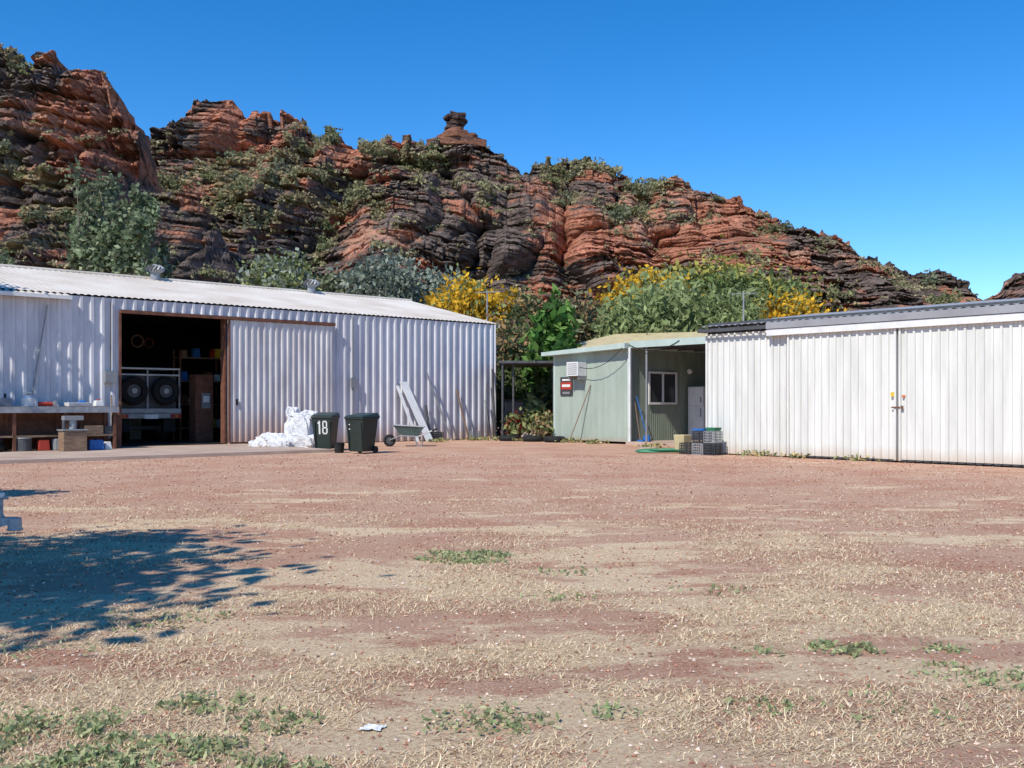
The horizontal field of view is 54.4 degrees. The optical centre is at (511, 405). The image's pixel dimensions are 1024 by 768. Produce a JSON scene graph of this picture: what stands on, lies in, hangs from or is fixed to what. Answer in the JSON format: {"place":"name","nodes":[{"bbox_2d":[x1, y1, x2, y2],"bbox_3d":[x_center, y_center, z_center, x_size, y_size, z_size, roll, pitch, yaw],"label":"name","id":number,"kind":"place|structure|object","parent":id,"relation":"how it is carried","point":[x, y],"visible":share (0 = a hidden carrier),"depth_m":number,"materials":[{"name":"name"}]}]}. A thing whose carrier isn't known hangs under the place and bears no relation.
{"place":"outdoors","nodes":[
{"label":"outdoors","id":0,"kind":"place"},
{"bbox_2d":[57,416,88,450],"bbox_3d":[-11.724,0.745,26.566,0.660,0.930,0.520,0,0,-41],"label":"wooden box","id":1,"kind":"object","parent":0,"point":[72,438],"visible":1,"depth_m":26.41,"materials":[{"name":"brown wood"}]},
{"bbox_2d":[0,427,1023,767],"bbox_3d":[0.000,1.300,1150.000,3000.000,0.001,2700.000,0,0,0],"label":"ground","id":2,"kind":"structure","parent":0,"point":[790,669],"depth_m":6.95,"materials":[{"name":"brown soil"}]},
{"bbox_2d":[0,492,22,530],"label":"box trailer","id":3,"kind":"object","parent":2,"relation":"on","point":[14,523],"visible":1,"depth_m":7.32,"materials":[{"name":"metal"}]},
{"bbox_2d":[0,250,25,264],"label":"eucalyptus tree","id":4,"kind":"object","parent":2,"relation":"on","point":[3,260],"visible":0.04,"depth_m":65.58,"materials":[{"name":"green plant"}]},
{"bbox_2d":[59,155,135,273],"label":"eucalyptus tree","id":5,"kind":"object","parent":2,"relation":"on","point":[105,223],"visible":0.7,"depth_m":65.11,"materials":[{"name":"green plant"}]},
{"bbox_2d":[0,45,244,284],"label":"rock buttress","id":6,"kind":"object","parent":2,"relation":"on","point":[55,95],"visible":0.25,"depth_m":93.98,"materials":[{"name":"stone"}]},
{"bbox_2d":[0,49,218,278],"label":"buttress shrubs","id":7,"kind":"object","parent":6,"relation":"on","point":[67,213],"visible":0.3,"depth_m":88.60,"materials":[{"name":"green plant"}]},
{"bbox_2d":[107,182,179,278],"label":"eucalyptus tree","id":8,"kind":"object","parent":2,"relation":"on","point":[139,232],"visible":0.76,"depth_m":64.19,"materials":[{"name":"green plant"}]},
{"bbox_2d":[0,444,333,463],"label":"concrete slab","id":9,"kind":"structure","parent":2,"relation":"on","point":[121,453],"depth_m":25.65,"materials":[{"name":"beige concrete"}]},
{"bbox_2d":[11,437,32,450],"bbox_3d":[-13.007,1.032,26.432,0.510,0.356,0.510,0,0,0],"label":"oil drum","id":10,"kind":"object","parent":9,"relation":"on","point":[23,444],"visible":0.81,"depth_m":26.25,"materials":[{"name":"paint"}]},
{"bbox_2d":[36,438,57,450],"bbox_3d":[-12.443,1.055,26.797,0.627,0.310,0.260,0,0,-41],"label":"fuel can","id":11,"kind":"object","parent":9,"relation":"on","point":[43,445],"visible":0.73,"depth_m":26.65,"materials":[{"name":"red plastic"}]},
{"bbox_2d":[0,406,118,450],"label":"workbench","id":12,"kind":"object","parent":9,"relation":"on","point":[36,423],"visible":0.77,"depth_m":27.18,"materials":[{"name":"metal"}]},
{"bbox_2d":[0,393,11,405],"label":"tool box","id":13,"kind":"object","parent":12,"relation":"on","point":[4,401],"visible":0.93,"depth_m":26.31,"materials":[{"name":"grey plastic"}]},
{"bbox_2d":[21,392,34,405],"bbox_3d":[-12.989,-0.163,26.714,0.340,0.376,0.335,0,0,0],"label":"gas bottle","id":14,"kind":"object","parent":12,"relation":"on","point":[27,399],"visible":0.98,"depth_m":26.60,"materials":[{"name":"white paint"}]},
{"bbox_2d":[38,401,56,405],"bbox_3d":[-12.600,-0.050,26.991,0.450,0.150,0.200,0,0,-41],"label":"tool clutter","id":15,"kind":"object","parent":12,"relation":"on","point":[53,403],"visible":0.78,"depth_m":26.96,"materials":[{"name":"red plastic"}]},
{"bbox_2d":[64,400,91,405],"bbox_3d":[-12.015,-0.055,27.575,0.636,0.160,0.395,0,0,-41],"label":"plastic tray","id":16,"kind":"object","parent":12,"relation":"on","point":[81,403],"visible":0.91,"depth_m":27.47,"materials":[{"name":"white paint"}]},
{"bbox_2d":[80,425,112,433],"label":"storage boxes","id":17,"kind":"object","parent":12,"relation":"on","point":[97,429],"visible":0.9,"depth_m":27.58,"materials":[{"name":"cardboard"}]},
{"bbox_2d":[93,399,103,405],"bbox_3d":[-11.604,-0.075,27.939,0.245,0.200,0.245,0,0,-41],"label":"jerry can","id":18,"kind":"object","parent":12,"relation":"on","point":[98,402],"visible":0.94,"depth_m":27.86,"materials":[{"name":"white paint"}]},
{"bbox_2d":[87,438,111,449],"bbox_3d":[-11.257,1.045,27.212,0.286,0.330,0.690,0,0,37],"label":"jerry can","id":19,"kind":"object","parent":9,"relation":"on","point":[95,444],"visible":0.99,"depth_m":27.06,"materials":[{"name":"blue plastic"}]},
{"bbox_2d":[111,412,120,447],"bbox_3d":[-11.353,0.695,28.561,0.260,1.030,0.253,0,0,0],"label":"post","id":20,"kind":"object","parent":9,"relation":"on","point":[118,430],"visible":0.49,"depth_m":28.48,"materials":[{"name":"metal"}]},
{"bbox_2d":[248,432,293,446],"bbox_3d":[-7.108,1.038,29.601,1.518,0.514,1.069,0,0,0],"label":"crumpled tarp","id":21,"kind":"object","parent":9,"relation":"on","point":[267,439],"visible":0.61,"depth_m":29.22,"materials":[{"name":"white plastic"}]},
{"bbox_2d":[284,406,317,447],"bbox_3d":[-6.235,0.663,29.864,1.280,1.264,1.207,0,0,0],"label":"bulk bag","id":22,"kind":"object","parent":9,"relation":"on","point":[298,428],"visible":0.71,"depth_m":29.62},
{"bbox_2d":[0,264,499,445],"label":"corrugated shed","id":23,"kind":"structure","parent":2,"relation":"on","point":[66,336],"depth_m":33.41,"materials":[{"name":"paint"}]},
{"bbox_2d":[125,413,140,439],"bbox_3d":[-13.174,0.490,34.622,0.400,1.380,0.500,0,0,-41],"label":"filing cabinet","id":24,"kind":"object","parent":23,"relation":"in","point":[133,434],"visible":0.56,"depth_m":34.43,"materials":[{"name":"grey metal"}]},
{"bbox_2d":[131,334,153,347],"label":"hanging cable coils","id":25,"kind":"object","parent":23,"relation":"attached to","point":[143,341],"visible":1,"depth_m":34.16,"materials":[{"name":"rubber"}]},
{"bbox_2d":[122,367,180,440],"bbox_3d":[-13.687,-0.009,34.190,2.159,2.398,6.666,0,0,-41],"label":"parked truck","id":26,"kind":"object","parent":23,"relation":"in","point":[151,396],"visible":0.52,"depth_m":32.00,"materials":[{"name":"paint"}]},
{"bbox_2d":[173,348,220,439],"bbox_3d":[-10.816,-0.393,34.372,1.604,3.146,0.600,0,0,-41],"label":"storage shelving","id":27,"kind":"object","parent":23,"relation":"in","point":[215,354],"visible":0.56,"depth_m":34.12,"materials":[{"name":"metal"}]},
{"bbox_2d":[189,375,212,441],"bbox_3d":[-10.197,0.090,32.688,0.600,2.180,0.545,0,0,-41],"label":"storage cabinet","id":28,"kind":"object","parent":23,"relation":"in","point":[200,408],"visible":1,"depth_m":32.50,"materials":[{"name":"wood"}]},
{"bbox_2d":[228,320,331,443],"bbox_3d":[-7.483,-0.745,32.455,3.719,3.890,0.110,0,0,-41],"label":"sliding door","id":29,"kind":"structure","parent":23,"relation":"in","point":[273,367],"depth_m":32.26,"materials":[{"name":"metal"}]},
{"bbox_2d":[475,291,498,320],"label":"tv aerial","id":30,"kind":"object","parent":23,"relation":"on","point":[486,292],"visible":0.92,"depth_m":45.99,"materials":[{"name":"metal"}]},
{"bbox_2d":[224,226,329,290],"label":"grey leafed tree","id":31,"kind":"object","parent":2,"relation":"on","point":[287,274],"visible":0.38,"depth_m":59.26,"materials":[{"name":"green plant"}]},
{"bbox_2d":[311,412,339,448],"bbox_3d":[-5.356,0.750,28.626,0.640,1.099,0.806,0,0,8],"label":"wheelie bin","id":32,"kind":"object","parent":2,"relation":"on","point":[325,427],"visible":0.94,"depth_m":28.32,"materials":[{"name":"plastic"}]},
{"bbox_2d":[314,263,350,293],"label":"tree","id":33,"kind":"object","parent":2,"relation":"on","point":[327,284],"visible":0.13,"depth_m":59.37,"materials":[{"name":"green plant"}]},
{"bbox_2d":[334,442,344,452],"bbox_3d":[-4.720,1.158,27.200,0.324,0.283,0.324,0,0,0],"label":"bucket","id":34,"kind":"object","parent":2,"relation":"on","point":[338,447],"visible":1,"depth_m":27.09,"materials":[{"name":"black plastic"}]},
{"bbox_2d":[344,413,379,452],"bbox_3d":[-4.047,0.750,26.923,0.640,1.099,0.806,0,0,30],"label":"wheelie bin","id":35,"kind":"object","parent":2,"relation":"on","point":[361,428],"visible":1,"depth_m":26.69,"materials":[{"name":"plastic"}]},
{"bbox_2d":[359,723,385,730],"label":"paper litter","id":36,"kind":"object","parent":2,"relation":"on","point":[372,726],"visible":1,"depth_m":3.99,"materials":[{"name":"white paper"}]},
{"bbox_2d":[318,240,446,301],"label":"grey leafed tree","id":37,"kind":"object","parent":2,"relation":"on","point":[382,279],"visible":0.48,"depth_m":58.73,"materials":[{"name":"green plant"}]},
{"bbox_2d":[396,386,419,441],"bbox_3d":[-3.702,0.290,35.323,0.922,1.980,0.122,0,0,24],"label":"leaning board","id":38,"kind":"object","parent":2,"relation":"on","point":[405,407],"visible":0.86,"depth_m":35.34,"materials":[{"name":"white paint"}]},
{"bbox_2d":[383,424,436,445],"bbox_3d":[-3.213,0.955,31.503,1.704,0.701,0.696,0,0,-4],"label":"wheelbarrow","id":39,"kind":"object","parent":2,"relation":"on","point":[414,431],"visible":1,"depth_m":31.27,"materials":[{"name":"paint"}]},
{"bbox_2d":[400,382,432,440],"bbox_3d":[-3.406,0.215,35.518,1.225,2.130,0.286,0,0,16],"label":"leaning board","id":40,"kind":"object","parent":2,"relation":"on","point":[413,404],"visible":1,"depth_m":35.51,"materials":[{"name":"white paint"}]},
{"bbox_2d":[425,405,430,433],"bbox_3d":[-3.030,0.640,36.050,0.104,1.280,0.665,0,0,-22],"label":"leaning board","id":41,"kind":"object","parent":2,"relation":"on","point":[427,416],"visible":0.79,"depth_m":36.11,"materials":[{"name":"paint"}]},
{"bbox_2d":[431,432,443,438],"bbox_3d":[-2.745,1.137,36.256,0.408,0.325,0.337,0,0,-41],"label":"milk crate","id":42,"kind":"object","parent":2,"relation":"on","point":[440,434],"visible":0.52,"depth_m":36.15,"materials":[{"name":"black plastic"}]},
{"bbox_2d":[425,437,451,441],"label":"weed tuft","id":43,"kind":"object","parent":2,"relation":"on","point":[440,439],"visible":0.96,"depth_m":35.09,"materials":[{"name":"green plant"}]},
{"bbox_2d":[426,372,451,438],"bbox_3d":[-2.670,0.040,36.435,0.986,2.480,0.068,0,0,-12],"label":"leaning pole","id":44,"kind":"object","parent":2,"relation":"on","point":[438,405],"visible":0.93,"depth_m":36.41,"materials":[{"name":"metal"}]},
{"bbox_2d":[412,262,487,304],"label":"grey leafed tree","id":45,"kind":"object","parent":2,"relation":"on","point":[432,285],"visible":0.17,"depth_m":60.64,"materials":[{"name":"green plant"}]},
{"bbox_2d":[456,389,469,439],"bbox_3d":[-1.842,0.340,37.234,0.531,1.880,0.070,0,0,8],"label":"leaning pole","id":46,"kind":"object","parent":2,"relation":"on","point":[462,413],"visible":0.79,"depth_m":37.22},
{"bbox_2d":[417,262,515,332],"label":"yellow flowering tree","id":47,"kind":"object","parent":2,"relation":"on","point":[465,299],"visible":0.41,"depth_m":48.93,"materials":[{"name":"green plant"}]},
{"bbox_2d":[467,431,480,439],"bbox_3d":[-1.406,1.137,37.307,0.408,0.325,0.337,0,0,-41],"label":"milk crate","id":48,"kind":"object","parent":2,"relation":"on","point":[473,433],"visible":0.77,"depth_m":37.21,"materials":[{"name":"grey plastic"}]},
{"bbox_2d":[484,379,486,437],"bbox_3d":[-0.999,0.140,37.979,0.071,2.280,0.566,0,0,4],"label":"leaning pole","id":49,"kind":"object","parent":2,"relation":"on","point":[485,407],"visible":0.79,"depth_m":37.99,"materials":[{"name":"metal"}]},
{"bbox_2d":[484,400,491,438],"bbox_3d":[-0.905,0.540,38.129,0.338,1.480,0.074,0,0,27],"label":"leaning pole","id":50,"kind":"object","parent":2,"relation":"on","point":[489,426],"visible":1,"depth_m":38.10,"materials":[{"name":"metal"}]},
{"bbox_2d":[491,369,495,435],"bbox_3d":[-0.697,-0.060,38.279,0.063,2.680,0.379,0,0,-23],"label":"leaning pole","id":51,"kind":"object","parent":2,"relation":"on","point":[493,403],"visible":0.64,"depth_m":38.26,"materials":[{"name":"paint"}]},
{"bbox_2d":[478,300,529,430],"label":"dark leafed tree","id":52,"kind":"object","parent":2,"relation":"on","point":[512,336],"visible":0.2,"depth_m":44.21,"materials":[{"name":"green plant"}]},
{"bbox_2d":[498,435,519,440],"bbox_3d":[-0.100,1.200,36.400,0.800,0.220,0.800,0,0,0],"label":"tyre planter","id":53,"kind":"object","parent":2,"relation":"on","point":[505,438],"visible":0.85,"depth_m":36.09,"materials":[{"name":"black rubber"}]},
{"bbox_2d":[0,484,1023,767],"bbox_3d":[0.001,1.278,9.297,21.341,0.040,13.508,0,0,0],"label":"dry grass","id":54,"kind":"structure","parent":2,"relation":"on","point":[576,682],"depth_m":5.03,"materials":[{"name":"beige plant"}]},
{"bbox_2d":[0,548,1023,767],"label":"green weeds","id":55,"kind":"object","parent":2,"relation":"on","point":[76,756],"visible":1,"depth_m":4.05,"materials":[{"name":"green plant"}]},
{"bbox_2d":[489,275,536,326],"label":"yellow flowering tree","id":56,"kind":"object","parent":2,"relation":"on","point":[509,298],"visible":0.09,"depth_m":50.71,"materials":[{"name":"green plant"}]},
{"bbox_2d":[500,408,528,440],"bbox_3d":[0.145,0.741,36.923,1.225,1.253,1.141,0,0,0],"label":"garden shrub","id":57,"kind":"object","parent":2,"relation":"on","point":[515,424],"visible":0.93,"depth_m":36.84,"materials":[{"name":"green plant"}]},
{"bbox_2d":[496,347,534,435],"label":"garden shrub","id":58,"kind":"object","parent":2,"relation":"on","point":[519,392],"visible":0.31,"depth_m":42.10,"materials":[{"name":"green plant"}]},
{"bbox_2d":[505,399,531,434],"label":"fence panel","id":59,"kind":"object","parent":2,"relation":"on","point":[508,405],"visible":0.18,"depth_m":41.20,"materials":[{"name":"grey metal"}]},
{"bbox_2d":[498,361,552,434],"bbox_3d":[0.625,-0.175,38.900,2.250,2.950,4.200,0,0,0],"label":"lean to carport","id":60,"kind":"object","parent":2,"relation":"on","point":[503,364],"visible":0.48,"depth_m":36.90,"materials":[{"name":"paint"}]},
{"bbox_2d":[493,274,571,352],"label":"brown leafed tree","id":61,"kind":"object","parent":2,"relation":"on","point":[520,312],"visible":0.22,"depth_m":47.45,"materials":[{"name":"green plant"}]},
{"bbox_2d":[522,435,543,441],"bbox_3d":[0.750,1.200,35.800,0.800,0.220,0.800,0,0,0],"label":"tyre planter","id":62,"kind":"object","parent":2,"relation":"on","point":[532,438],"visible":0.99,"depth_m":35.49,"materials":[{"name":"black rubber"}]},
{"bbox_2d":[518,368,552,420],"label":"garden shrub","id":63,"kind":"object","parent":2,"relation":"on","point":[541,388],"visible":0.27,"depth_m":40.28,"materials":[{"name":"green plant"}]},
{"bbox_2d":[519,393,552,433],"bbox_3d":[0.968,0.295,38.539,1.675,2.298,1.512,0,0,14],"label":"garden shrub","id":64,"kind":"object","parent":2,"relation":"on","point":[530,409],"visible":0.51,"depth_m":38.27,"materials":[{"name":"green plant"}]},
{"bbox_2d":[525,409,554,440],"bbox_3d":[1.222,0.754,36.169,1.487,1.268,1.333,0,0,-38],"label":"garden shrub","id":65,"kind":"object","parent":2,"relation":"on","point":[543,426],"visible":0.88,"depth_m":35.99,"materials":[{"name":"green plant"}]},
{"bbox_2d":[514,283,581,392],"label":"broadleaf tree","id":66,"kind":"object","parent":2,"relation":"on","point":[551,329],"visible":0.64,"depth_m":41.56,"materials":[{"name":"green plant"}]},
{"bbox_2d":[543,436,565,442],"bbox_3d":[1.500,1.200,35.100,0.800,0.220,0.800,0,0,0],"label":"tyre planter","id":67,"kind":"object","parent":2,"relation":"on","point":[551,439],"visible":0.93,"depth_m":34.78,"materials":[{"name":"black rubber"}]},
{"bbox_2d":[555,437,580,442],"bbox_3d":[2.008,1.226,34.681,1.024,0.228,1.110,0,0,41],"label":"weed tuft","id":68,"kind":"object","parent":2,"relation":"on","point":[572,439],"visible":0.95,"depth_m":34.50,"materials":[{"name":"green plant"}]},
{"bbox_2d":[542,282,608,342],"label":"tree","id":69,"kind":"object","parent":2,"relation":"on","point":[585,333],"visible":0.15,"depth_m":50.95,"materials":[{"name":"green plant"}]},
{"bbox_2d":[568,385,590,442],"bbox_3d":[2.336,0.300,34.419,0.789,2.012,0.040,0,0,5],"label":"leaning pole","id":70,"kind":"object","parent":2,"relation":"on","point":[579,413],"visible":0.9,"depth_m":34.40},
{"bbox_2d":[581,439,609,443],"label":"weed tuft","id":71,"kind":"object","parent":2,"relation":"on","point":[594,441],"visible":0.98,"depth_m":33.53,"materials":[{"name":"green plant"}]},
{"bbox_2d":[541,337,704,447],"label":"green shed","id":72,"kind":"structure","parent":2,"relation":"on","point":[657,383],"depth_m":34.15,"materials":[{"name":"paint"}]},
{"bbox_2d":[560,377,572,395],"bbox_3d":[1.925,-0.675,35.252,0.040,0.650,0.600,0,0,-42],"label":"wall sign","id":73,"kind":"object","parent":72,"relation":"attached to","point":[566,386],"visible":0.96,"depth_m":35.24,"materials":[{"name":"red plastic"}]},
{"bbox_2d":[573,332,707,348],"bbox_3d":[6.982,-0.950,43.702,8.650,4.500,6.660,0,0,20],"label":"roof","id":74,"kind":"structure","parent":72,"relation":"attached to","point":[616,339],"depth_m":42.90,"materials":[{"name":"beige metal"}]},
{"bbox_2d":[636,396,650,440],"bbox_3d":[4.365,0.437,33.012,0.559,1.486,0.128,0,0,43],"label":"broom","id":75,"kind":"object","parent":72,"relation":"on","point":[644,438],"visible":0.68,"depth_m":32.98,"materials":[{"name":"blue plastic"}]},
{"bbox_2d":[648,371,676,403],"bbox_3d":[5.180,-0.590,34.181,1.510,1.120,0.050,0,0,-42],"label":"window","id":76,"kind":"structure","parent":72,"relation":"in","point":[662,386],"depth_m":34.15,"materials":[{"name":"white glass"}]},
{"bbox_2d":[688,387,704,438],"bbox_3d":[6.628,0.255,34.916,0.710,1.810,0.680,0,0,-42],"label":"refrigerator","id":77,"kind":"object","parent":72,"relation":"on","point":[696,407],"visible":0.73,"depth_m":34.67,"materials":[{"name":"white paint"}]},
{"bbox_2d":[585,263,709,324],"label":"yellow flowering tree","id":78,"kind":"object","parent":2,"relation":"on","point":[627,281],"visible":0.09,"depth_m":52.05,"materials":[{"name":"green plant"}]},
{"bbox_2d":[634,442,668,447],"bbox_3d":[4.314,1.219,30.659,1.043,0.227,0.882,0,0,-28],"label":"weed tuft","id":79,"kind":"object","parent":2,"relation":"on","point":[652,445],"visible":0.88,"depth_m":30.47,"materials":[{"name":"yellow plant"}]},
{"bbox_2d":[576,267,727,338],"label":"weeping tree","id":80,"kind":"object","parent":2,"relation":"on","point":[650,311],"visible":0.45,"depth_m":45.49,"materials":[{"name":"green plant"}]},
{"bbox_2d":[635,448,701,452],"bbox_3d":[4.338,1.234,27.203,1.946,0.099,0.858,0,0,0],"label":"garden hose","id":81,"kind":"object","parent":2,"relation":"on","point":[658,450],"visible":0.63,"depth_m":26.92,"materials":[{"name":"green rubber"}]},
{"bbox_2d":[674,434,691,452],"bbox_3d":[4.654,1.050,27.134,0.358,0.500,0.358,0,0,-42],"label":"cardboard box","id":82,"kind":"object","parent":2,"relation":"on","point":[680,438],"visible":0.59,"depth_m":27.03,"materials":[{"name":"beige cardboard"}]},
{"bbox_2d":[679,442,697,453],"bbox_3d":[4.711,1.147,26.569,0.337,0.305,0.368,0,0,-42],"label":"milk crate","id":83,"kind":"object","parent":2,"relation":"on","point":[686,448],"visible":0.83,"depth_m":26.48,"materials":[{"name":"black plastic"}]},
{"bbox_2d":[692,443,710,454],"bbox_3d":[4.990,1.147,26.255,0.337,0.305,0.368,0,0,-42],"label":"milk crate","id":84,"kind":"object","parent":2,"relation":"on","point":[699,448],"visible":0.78,"depth_m":26.16,"materials":[{"name":"grey plastic"}]},
{"bbox_2d":[692,431,710,442],"bbox_3d":[4.990,0.828,26.255,0.337,0.305,0.368,0,0,-42],"label":"milk crate","id":85,"kind":"object","parent":84,"relation":"on","point":[699,436],"visible":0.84,"depth_m":26.16,"materials":[{"name":"grey plastic"}]},
{"bbox_2d":[692,427,720,430],"bbox_3d":[5.118,0.623,26.141,0.330,0.085,0.700,0,0,-42],"label":"storage tub","id":86,"kind":"object","parent":85,"relation":"on","point":[708,429],"visible":1,"depth_m":26.05,"materials":[{"name":"blue plastic"}]},
{"bbox_2d":[703,443,722,455],"bbox_3d":[5.243,1.147,25.971,0.337,0.305,0.368,0,0,-42],"label":"milk crate","id":87,"kind":"object","parent":2,"relation":"on","point":[713,449],"visible":0.98,"depth_m":25.92,"materials":[{"name":"black plastic"}]},
{"bbox_2d":[703,431,722,442],"bbox_3d":[5.243,0.828,25.971,0.337,0.305,0.368,0,0,-42],"label":"milk crate","id":88,"kind":"object","parent":87,"relation":"on","point":[713,436],"visible":1,"depth_m":25.89,"materials":[{"name":"grey plastic"}]},
{"bbox_2d":[668,275,782,331],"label":"weeping tree","id":89,"kind":"object","parent":2,"relation":"on","point":[729,310],"visible":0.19,"depth_m":45.48,"materials":[{"name":"green plant"}]},
{"bbox_2d":[607,234,851,318],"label":"spreading tree","id":90,"kind":"object","parent":2,"relation":"on","point":[722,279],"visible":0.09,"depth_m":51.67,"materials":[{"name":"green plant"}]},
{"bbox_2d":[736,450,772,456],"bbox_3d":[6.298,1.230,25.558,1.079,0.244,1.179,0,0,16],"label":"weed tuft","id":91,"kind":"object","parent":2,"relation":"on","point":[756,453],"visible":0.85,"depth_m":25.35,"materials":[{"name":"green plant"}]},
{"bbox_2d":[773,451,813,458],"bbox_3d":[7.107,1.230,24.558,0.980,0.213,0.978,0,0,-14],"label":"weed tuft","id":92,"kind":"object","parent":2,"relation":"on","point":[792,456],"visible":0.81,"depth_m":24.42,"materials":[{"name":"yellow plant"}]},
{"bbox_2d":[754,287,845,318],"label":"yellow flowering tree","id":93,"kind":"object","parent":2,"relation":"on","point":[797,306],"visible":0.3,"depth_m":49.28,"materials":[{"name":"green plant"}]},
{"bbox_2d":[833,453,880,461],"bbox_3d":[8.250,1.225,23.285,1.008,0.244,1.053,0,0,-31],"label":"weed tuft","id":94,"kind":"object","parent":2,"relation":"on","point":[854,459],"visible":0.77,"depth_m":23.19,"materials":[{"name":"yellow plant"}]},
{"bbox_2d":[697,298,1023,466],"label":"sliding door shed","id":95,"kind":"structure","parent":2,"relation":"on","point":[939,383],"depth_m":23.04,"materials":[{"name":"beige paint"}]},
{"bbox_2d":[730,292,757,320],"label":"tv aerial","id":96,"kind":"object","parent":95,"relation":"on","point":[743,293],"visible":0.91,"depth_m":42.97,"materials":[{"name":"metal"}]},
{"bbox_2d":[787,328,897,460],"bbox_3d":[7.809,-0.245,23.704,0.095,3.030,2.840,0,0,-42],"label":"sliding door","id":97,"kind":"structure","parent":95,"relation":"in","point":[840,385],"depth_m":23.63,"materials":[{"name":"beige paint"}]},
{"bbox_2d":[898,321,1023,466],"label":"sliding door","id":98,"kind":"structure","parent":95,"relation":"in","point":[962,386],"depth_m":21.54,"materials":[{"name":"beige paint"}]},
{"bbox_2d":[0,0,1023,299],"label":"sky","id":99,"kind":"structure","parent":0,"point":[892,129],"materials":[{"name":"blue"}]},
{"bbox_2d":[149,98,982,320],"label":"rocky hill","id":100,"kind":"structure","parent":0,"point":[578,244],"depth_m":123.41,"materials":[{"name":"stone"}]},
{"bbox_2d":[0,42,234,280],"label":"spinifex grass","id":101,"kind":"structure","parent":100,"relation":"on","point":[68,186],"depth_m":92.05,"materials":[{"name":"green plant"}]},
{"bbox_2d":[426,111,486,148],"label":"balanced rock","id":102,"kind":"object","parent":100,"relation":"on","point":[454,132],"visible":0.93,"depth_m":137.90,"materials":[{"name":"stone"}]},
{"bbox_2d":[156,125,963,303],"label":"hillside shrubs","id":103,"kind":"object","parent":100,"relation":"on","point":[620,211],"visible":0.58,"depth_m":125.81,"materials":[{"name":"green plant"}]},
{"bbox_2d":[149,116,978,312],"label":"spinifex grass","id":104,"kind":"structure","parent":100,"relation":"on","point":[575,196],"depth_m":127.38,"materials":[{"name":"green plant"}]},
{"bbox_2d":[983,272,1023,300],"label":"distant hill","id":105,"kind":"structure","parent":0,"point":[1013,286],"depth_m":193.42,"materials":[{"name":"stone"}]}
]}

